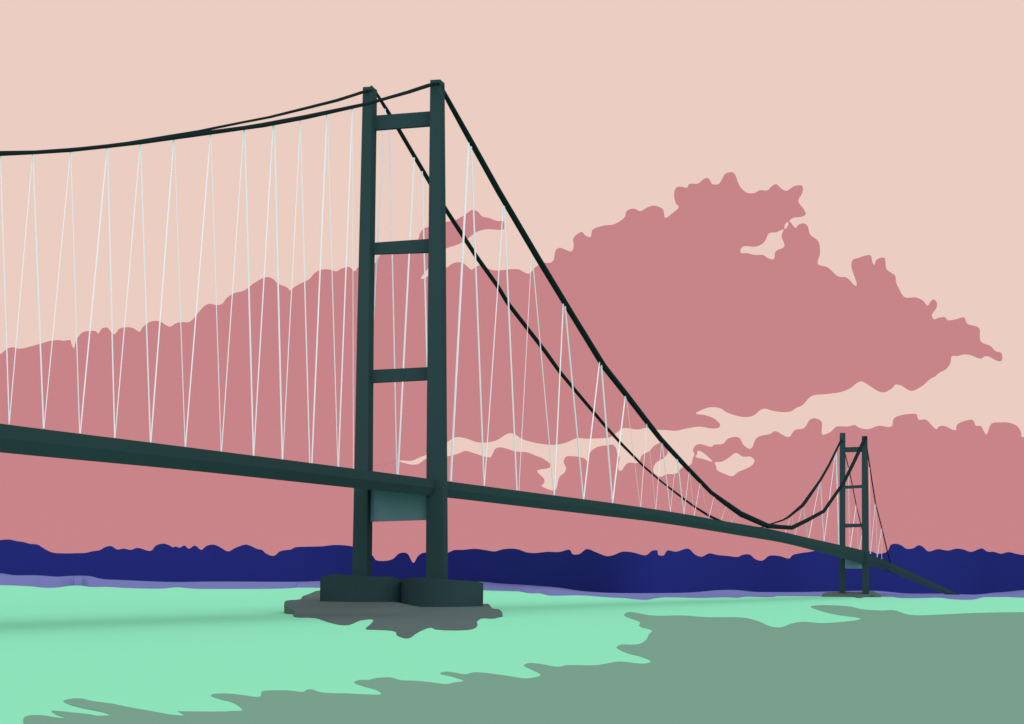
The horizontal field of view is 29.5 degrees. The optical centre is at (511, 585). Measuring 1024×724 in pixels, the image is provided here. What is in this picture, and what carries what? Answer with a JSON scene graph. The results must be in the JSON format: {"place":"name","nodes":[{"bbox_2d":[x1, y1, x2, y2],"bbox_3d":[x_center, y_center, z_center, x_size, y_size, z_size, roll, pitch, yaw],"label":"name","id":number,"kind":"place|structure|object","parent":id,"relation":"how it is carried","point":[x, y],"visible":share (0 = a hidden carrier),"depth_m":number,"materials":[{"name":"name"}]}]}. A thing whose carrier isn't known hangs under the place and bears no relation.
{"place":"outdoors","nodes":[
{"label":"outdoors","id":0,"kind":"place"},
{"bbox_2d":[0,172,1001,555],"bbox_3d":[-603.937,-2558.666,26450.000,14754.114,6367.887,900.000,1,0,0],"label":"cloud","id":1,"kind":"structure","parent":0,"point":[686,310],"depth_m":26000.00,"materials":[{"name":"pink"}]},
{"bbox_2d":[0,585,1023,723],"bbox_3d":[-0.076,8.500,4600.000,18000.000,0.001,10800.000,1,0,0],"label":"water","id":2,"kind":"structure","parent":0,"point":[173,651],"depth_m":290.12,"materials":[{"name":"green liquid"}]},
{"bbox_2d":[284,591,501,638],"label":"shoal","id":3,"kind":"structure","parent":2,"relation":"in","point":[403,620],"depth_m":521.41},
{"bbox_2d":[0,79,958,606],"bbox_3d":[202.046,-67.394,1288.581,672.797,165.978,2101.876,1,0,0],"label":"suspension bridge","id":4,"kind":"structure","parent":2,"relation":"in","point":[378,497],"depth_m":573.69,"materials":[{"name":"teal metal"}]},
{"bbox_2d":[822,591,880,597],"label":"shoal","id":5,"kind":"structure","parent":2,"relation":"in","point":[851,594],"depth_m":1896.99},
{"bbox_2d":[0,573,1023,599],"bbox_3d":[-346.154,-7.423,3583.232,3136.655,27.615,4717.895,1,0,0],"label":"shore","id":6,"kind":"structure","parent":0,"point":[40,581],"depth_m":2806.16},
{"bbox_2d":[0,539,1023,594],"bbox_3d":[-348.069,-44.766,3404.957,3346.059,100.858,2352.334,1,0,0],"label":"woodland","id":7,"kind":"object","parent":6,"relation":"on","point":[975,572],"visible":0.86,"depth_m":2703.74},
{"bbox_2d":[0,0,1023,489],"label":"sky","id":8,"kind":"structure","parent":0,"point":[899,123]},
{"bbox_2d":[23,605,1023,723],"bbox_3d":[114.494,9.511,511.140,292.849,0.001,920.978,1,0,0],"label":"water","id":9,"kind":"structure","parent":0,"point":[882,667],"depth_m":165.01,"materials":[{"name":"green liquid"}]},
{"bbox_2d":[372,414,1023,562],"bbox_3d":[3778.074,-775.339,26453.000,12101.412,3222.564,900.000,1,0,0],"label":"cloud","id":10,"kind":"structure","parent":0,"point":[961,486],"depth_m":26003.00,"materials":[{"name":"pink"}]}
]}

